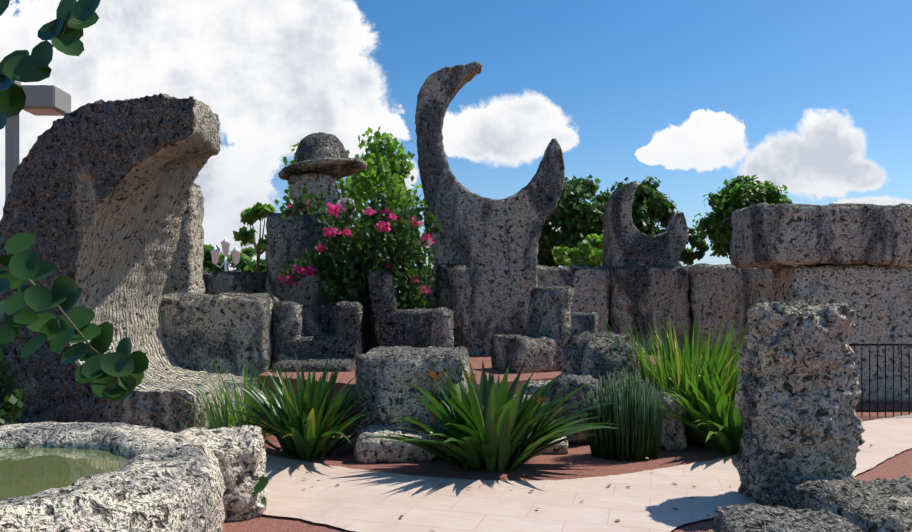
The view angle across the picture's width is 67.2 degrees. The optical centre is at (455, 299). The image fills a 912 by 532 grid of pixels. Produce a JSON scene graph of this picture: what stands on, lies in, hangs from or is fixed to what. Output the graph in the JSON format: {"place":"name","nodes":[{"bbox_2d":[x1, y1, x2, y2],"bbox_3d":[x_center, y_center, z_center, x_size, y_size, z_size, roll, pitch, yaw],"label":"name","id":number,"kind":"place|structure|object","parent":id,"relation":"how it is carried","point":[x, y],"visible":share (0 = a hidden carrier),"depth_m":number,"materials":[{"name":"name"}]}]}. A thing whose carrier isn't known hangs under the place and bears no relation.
{"place":"outdoors","nodes":[
{"label":"outdoors","id":0,"kind":"place"},
{"bbox_2d":[0,447,129,499],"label":"pond water","id":1,"kind":"structure","parent":0,"point":[29,471],"depth_m":5.00,"materials":[{"name":"green liquid"}]},
{"bbox_2d":[289,173,337,213],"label":"stone pillar","id":2,"kind":"structure","parent":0,"point":[316,183],"depth_m":13.68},
{"bbox_2d":[278,132,366,180],"bbox_3d":[-2.739,-2.949,14.061,1.809,0.961,1.812,0,0,-2],"label":"saturn planet","id":3,"kind":"object","parent":2,"relation":"on","point":[322,153],"visible":0.85,"depth_m":13.66,"materials":[{"name":"grey stone"}]},
{"bbox_2d":[329,198,355,217],"bbox_3d":[-2.372,-1.886,13.985,0.651,0.384,0.647,0,0,-13],"label":"stone block","id":4,"kind":"object","parent":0,"point":[342,201],"visible":0.31,"depth_m":13.72,"materials":[{"name":"grey stone"}]},
{"bbox_2d":[0,0,911,270],"label":"sky","id":5,"kind":"structure","parent":0,"point":[813,98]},
{"bbox_2d":[1,402,911,531],"bbox_3d":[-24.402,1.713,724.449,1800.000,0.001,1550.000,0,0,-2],"label":"ground","id":6,"kind":"structure","parent":0,"point":[539,467],"depth_m":7.05,"materials":[{"name":"red soil"}]},
{"bbox_2d":[0,356,24,425],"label":"bush","id":7,"kind":"object","parent":6,"relation":"on","point":[7,385],"visible":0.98,"depth_m":8.37,"materials":[{"name":"green plant"}]},
{"bbox_2d":[5,80,70,198],"bbox_3d":[-7.785,-1.192,12.602,1.116,5.810,0.600,0,0,-2],"label":"parking lamp","id":8,"kind":"object","parent":6,"relation":"on","point":[47,100],"visible":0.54,"depth_m":12.51,"materials":[{"name":"grey metal"}]},
{"bbox_2d":[0,421,225,531],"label":"stone basin","id":9,"kind":"object","parent":6,"relation":"on","point":[160,480],"visible":0.9,"depth_m":4.34,"materials":[{"name":"grey stone"}]},
{"bbox_2d":[0,93,261,432],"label":"sculpture","id":10,"kind":"object","parent":6,"relation":"on","point":[100,194],"visible":0.69,"depth_m":9.18,"materials":[{"name":"grey stone"}]},
{"bbox_2d":[0,0,268,517],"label":"sea grape branches","id":11,"kind":"object","parent":6,"relation":"on","point":[118,375],"visible":0.9,"depth_m":4.34,"materials":[{"name":"green plant"}]},
{"bbox_2d":[162,182,205,294],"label":"stone pillar","id":12,"kind":"structure","parent":6,"relation":"on","point":[185,274],"depth_m":12.06,"materials":[{"name":"grey stone"}]},
{"bbox_2d":[203,244,231,271],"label":"bush","id":13,"kind":"object","parent":6,"relation":"on","point":[209,265],"visible":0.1,"depth_m":57.32,"materials":[{"name":"green plant"}]},
{"bbox_2d":[174,425,266,520],"bbox_3d":[-1.974,1.429,5.668,0.802,0.734,0.900,0,0,-17],"label":"pool rock","id":14,"kind":"object","parent":6,"relation":"on","point":[239,453],"visible":0.5,"depth_m":5.38,"materials":[{"name":"grey stone"}]},
{"bbox_2d":[160,292,283,377],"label":"block","id":15,"kind":"structure","parent":6,"relation":"on","point":[225,331],"depth_m":10.74,"materials":[{"name":"grey stone"}]},
{"bbox_2d":[210,236,240,270],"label":"ornamental lamp","id":16,"kind":"object","parent":6,"relation":"on","point":[225,244],"visible":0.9,"depth_m":41.26,"materials":[{"name":"white glass"}]},
{"bbox_2d":[175,386,281,436],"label":"strap plant","id":17,"kind":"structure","parent":6,"relation":"on","point":[213,421],"depth_m":7.24,"materials":[{"name":"green plant"}]},
{"bbox_2d":[203,270,266,294],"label":"block wall","id":18,"kind":"structure","parent":6,"relation":"on","point":[220,282],"depth_m":13.71,"materials":[{"name":"grey stone"}]},
{"bbox_2d":[172,356,301,438],"bbox_3d":[-2.542,1.159,8.421,1.950,1.109,1.823,0,0,-2],"label":"grass plant","id":19,"kind":"object","parent":6,"relation":"on","point":[232,416],"depth_m":8.26,"materials":[{"name":"green plant"}]},
{"bbox_2d":[219,246,266,271],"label":"bush","id":20,"kind":"object","parent":6,"relation":"on","point":[246,263],"visible":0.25,"depth_m":59.41,"materials":[{"name":"green plant"}]},
{"bbox_2d":[233,202,276,271],"bbox_3d":[-5.343,-0.445,19.201,1.626,4.548,1.352,0,0,-35],"label":"mango tree","id":21,"kind":"object","parent":6,"relation":"on","point":[253,215],"visible":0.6,"depth_m":18.99,"materials":[{"name":"green plant"}]},
{"bbox_2d":[222,352,404,459],"bbox_3d":[-1.553,1.149,7.567,2.036,1.129,2.219,0,0,-25],"label":"spiky plant","id":22,"kind":"object","parent":6,"relation":"on","point":[308,424],"visible":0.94,"depth_m":7.32,"materials":[{"name":"green plant"}]},
{"bbox_2d":[274,127,425,250],"bbox_3d":[-2.646,-1.394,18.689,4.358,6.451,4.139,0,0,-23],"label":"mango tree","id":23,"kind":"object","parent":6,"relation":"on","point":[362,187],"visible":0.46,"depth_m":17.85,"materials":[{"name":"green plant"}]},
{"bbox_2d":[343,268,410,353],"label":"block wall","id":24,"kind":"structure","parent":6,"relation":"on","point":[407,303],"depth_m":13.84,"materials":[{"name":"grey stone"}]},
{"bbox_2d":[354,425,437,463],"bbox_3d":[-0.645,1.570,7.452,0.924,0.400,0.539,0,0,-7],"label":"rock","id":25,"kind":"object","parent":6,"relation":"on","point":[370,450],"visible":0.71,"depth_m":7.22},
{"bbox_2d":[355,346,468,455],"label":"block","id":26,"kind":"structure","parent":6,"relation":"on","point":[387,372],"depth_m":7.56,"materials":[{"name":"grey stone"}]},
{"bbox_2d":[409,266,429,308],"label":"block wall","id":27,"kind":"structure","parent":6,"relation":"on","point":[426,296],"depth_m":13.85,"materials":[{"name":"grey stone"}]},
{"bbox_2d":[354,353,619,472],"bbox_3d":[0.325,1.128,7.129,2.736,1.170,2.210,0,0,-2],"label":"spiky plant","id":28,"kind":"object","parent":6,"relation":"on","point":[489,427],"visible":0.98,"depth_m":6.78,"materials":[{"name":"green plant"}]},
{"bbox_2d":[427,369,549,426],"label":"orange flowers","id":29,"kind":"object","parent":28,"relation":"attached to","point":[433,375],"visible":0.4,"depth_m":7.43,"materials":[{"name":"orange plant"}]},
{"bbox_2d":[415,61,564,355],"bbox_3d":[0.680,-1.594,13.980,3.020,6.434,1.102,0,0,-2],"label":"crescent moon sculpture","id":30,"kind":"object","parent":6,"relation":"on","point":[492,244],"visible":0.65,"depth_m":13.50,"materials":[{"name":"grey stone"}]},
{"bbox_2d":[436,263,471,355],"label":"stone block","id":31,"kind":"structure","parent":30,"relation":"attached to","point":[454,289],"depth_m":13.17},
{"bbox_2d":[514,393,550,411],"bbox_3d":[1.077,1.499,9.002,0.715,0.536,0.588,0,0,-6],"label":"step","id":32,"kind":"object","parent":6,"relation":"on","point":[547,401],"visible":0.02,"depth_m":8.76,"materials":[{"name":"grey stone"}]},
{"bbox_2d":[523,380,550,394],"bbox_3d":[1.171,1.426,9.553,0.678,0.681,0.593,0,0,-11],"label":"stone","id":33,"kind":"object","parent":6,"relation":"on","point":[535,385],"visible":0.08,"depth_m":9.26,"materials":[{"name":"grey stone"}]},
{"bbox_2d":[537,228,560,266],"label":"bush","id":34,"kind":"object","parent":6,"relation":"on","point":[540,260],"visible":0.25,"depth_m":60.71,"materials":[{"name":"green plant"}]},
{"bbox_2d":[532,436,567,453],"bbox_3d":[0.889,1.651,7.896,0.780,0.228,0.581,0,0,4],"label":"rock","id":35,"kind":"object","parent":6,"relation":"on","point":[561,448],"visible":0.19,"depth_m":7.61,"materials":[{"name":"grey stone"}]},
{"bbox_2d":[537,264,610,331],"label":"block wall","id":36,"kind":"structure","parent":6,"relation":"on","point":[591,286],"depth_m":13.95,"materials":[{"name":"grey stone"}]},
{"bbox_2d":[538,174,610,266],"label":"tree","id":37,"kind":"object","parent":6,"relation":"on","point":[575,218],"visible":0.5,"depth_m":57.65,"materials":[{"name":"green plant"}]},
{"bbox_2d":[549,374,600,443],"bbox_3d":[1.493,1.335,8.396,0.697,0.860,0.786,0,0,8],"label":"boulder","id":38,"kind":"object","parent":6,"relation":"on","point":[561,383],"visible":0.4,"depth_m":8.09,"materials":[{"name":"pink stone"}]},
{"bbox_2d":[552,233,602,266],"bbox_3d":[7.612,-1.030,39.953,4.264,5.706,4.235,0,0,-2],"label":"bush","id":39,"kind":"object","parent":6,"relation":"on","point":[591,247],"visible":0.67,"depth_m":39.38,"materials":[{"name":"green plant"}]},
{"bbox_2d":[262,414,911,531],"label":"paved path","id":40,"kind":"structure","parent":6,"relation":"on","point":[357,500],"depth_m":5.88,"materials":[{"name":"beige concrete"}]},
{"bbox_2d":[279,444,871,531],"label":"fallen leaves","id":41,"kind":"object","parent":40,"relation":"on","point":[401,516],"visible":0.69,"depth_m":6.18,"materials":[{"name":"brown plant"}]},
{"bbox_2d":[561,331,642,417],"bbox_3d":[1.913,1.098,9.052,1.055,1.369,1.081,0,0,-14],"label":"boulder","id":42,"kind":"object","parent":6,"relation":"on","point":[585,353],"visible":0.31,"depth_m":8.69,"materials":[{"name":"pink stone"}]},
{"bbox_2d":[581,367,667,461],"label":"horsetail reeds","id":43,"kind":"object","parent":6,"relation":"on","point":[636,436],"visible":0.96,"depth_m":7.38,"materials":[{"name":"green plant"}]},
{"bbox_2d":[607,175,680,235],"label":"tree","id":44,"kind":"object","parent":6,"relation":"on","point":[660,207],"visible":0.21,"depth_m":62.53,"materials":[{"name":"green plant"}]},
{"bbox_2d":[607,264,690,353],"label":"block wall","id":45,"kind":"structure","parent":6,"relation":"on","point":[646,293],"depth_m":14.01,"materials":[{"name":"grey stone"}]},
{"bbox_2d":[601,182,688,266],"bbox_3d":[3.954,-1.530,14.450,1.670,1.827,0.749,0,0,-2],"label":"crescent sculpture","id":46,"kind":"object","parent":45,"relation":"on","point":[626,241],"visible":1,"depth_m":14.10,"materials":[{"name":"grey stone"}]},
{"bbox_2d":[557,312,748,441],"bbox_3d":[3.212,0.921,9.027,3.532,1.584,3.437,0,0,-2],"label":"tall grass plant","id":47,"kind":"object","parent":6,"relation":"on","point":[675,366],"visible":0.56,"depth_m":8.39,"materials":[{"name":"green plant"}]},
{"bbox_2d":[649,390,686,450],"bbox_3d":[2.399,1.418,8.095,0.457,0.710,0.745,0,0,-10],"label":"boulder","id":48,"kind":"object","parent":6,"relation":"on","point":[673,436],"visible":0.42,"depth_m":7.76,"materials":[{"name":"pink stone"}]},
{"bbox_2d":[680,226,708,264],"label":"tree","id":49,"kind":"object","parent":6,"relation":"on","point":[688,256],"visible":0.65,"depth_m":80.11,"materials":[{"name":"green plant"}]},
{"bbox_2d":[656,349,743,452],"bbox_3d":[3.328,1.161,7.998,2.564,1.105,2.587,0,0,-2],"label":"broadleaf plant","id":50,"kind":"object","parent":6,"relation":"on","point":[716,423],"visible":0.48,"depth_m":7.66,"materials":[{"name":"green plant"}]},
{"bbox_2d":[684,263,772,356],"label":"block wall","id":51,"kind":"structure","parent":6,"relation":"on","point":[729,294],"depth_m":14.06,"materials":[{"name":"grey stone"}]},
{"bbox_2d":[689,174,792,260],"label":"tree","id":52,"kind":"object","parent":6,"relation":"on","point":[738,192],"visible":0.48,"depth_m":65.79,"materials":[{"name":"green plant"}]},
{"bbox_2d":[714,503,861,531],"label":"rock","id":53,"kind":"object","parent":6,"relation":"on","point":[752,517],"visible":1,"depth_m":4.59,"materials":[{"name":"stone"}]},
{"bbox_2d":[735,300,865,506],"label":"pillar","id":54,"kind":"structure","parent":6,"relation":"on","point":[797,394],"depth_m":5.50,"materials":[{"name":"grey stone"}]},
{"bbox_2d":[771,264,911,401],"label":"stone wall","id":55,"kind":"structure","parent":6,"relation":"on","point":[878,299],"depth_m":11.45,"materials":[{"name":"grey stone"}]},
{"bbox_2d":[730,202,911,269],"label":"stone block","id":56,"kind":"structure","parent":55,"relation":"on","point":[765,235],"depth_m":11.28,"materials":[{"name":"grey stone"}]},
{"bbox_2d":[784,475,911,531],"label":"rock","id":57,"kind":"object","parent":6,"relation":"on","point":[880,505],"visible":0.77,"depth_m":4.94,"materials":[{"name":"grey stone"}]},
{"bbox_2d":[849,344,911,416],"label":"iron fence","id":58,"kind":"object","parent":6,"relation":"on","point":[885,410],"visible":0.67,"depth_m":10.07,"materials":[{"name":"black metal"}]},
{"bbox_3d":[-3.097,0.554,14.207,1.500,2.482,1.041,0,0,-2],"label":"wall block","id":59,"kind":"object","parent":6,"relation":"on","visible":0},
{"bbox_2d":[265,212,337,304],"bbox_3d":[-3.136,0.008,14.110,1.406,3.567,1.202,0,0,-2],"label":"stone pedestal","id":60,"kind":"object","parent":59,"relation":"on","point":[288,242],"depth_m":13.56,"materials":[{"name":"grey stone"}]},
{"bbox_2d":[258,353,736,431],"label":"terrace","id":61,"kind":"structure","parent":0,"point":[475,363],"depth_m":9.85,"materials":[{"name":"brown brick"}]},
{"bbox_2d":[272,357,356,371],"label":"stone slab","id":62,"kind":"structure","parent":61,"relation":"on","point":[349,364],"depth_m":10.43,"materials":[{"name":"grey stone"}]},
{"bbox_2d":[273,301,362,362],"bbox_3d":[-2.333,0.569,11.648,1.466,1.119,1.171,0,0,-10],"label":"chair","id":63,"kind":"object","parent":61,"relation":"on","point":[311,331],"visible":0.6,"depth_m":11.16,"materials":[{"name":"grey stone"}]},
{"bbox_2d":[277,186,442,353],"bbox_3d":[-1.689,-0.481,12.455,2.948,3.167,2.307,0,0,-2],"label":"bougainvillea","id":64,"kind":"object","parent":61,"relation":"on","point":[394,256],"visible":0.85,"depth_m":12.20,"materials":[{"name":"green plant"}]},
{"bbox_2d":[367,270,453,347],"bbox_3d":[-0.801,0.311,12.133,1.486,1.639,1.061,0,0,-4],"label":"chair","id":65,"kind":"object","parent":61,"relation":"on","point":[393,325],"visible":0.56,"depth_m":11.62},
{"bbox_2d":[431,307,453,347],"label":"stone block","id":66,"kind":"structure","parent":65,"relation":"attached to","point":[442,335],"depth_m":11.22,"materials":[{"name":"grey stone"}]},
{"bbox_2d":[491,285,573,372],"bbox_3d":[1.190,0.457,10.784,1.099,1.378,0.902,0,0,-26],"label":"stone chair","id":67,"kind":"object","parent":61,"relation":"on","point":[538,345],"visible":0.96,"depth_m":10.53,"materials":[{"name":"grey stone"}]},
{"bbox_2d":[570,311,597,336],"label":"stone block","id":68,"kind":"structure","parent":61,"relation":"on","point":[582,322],"depth_m":12.10,"materials":[{"name":"grey stone"}]}
]}

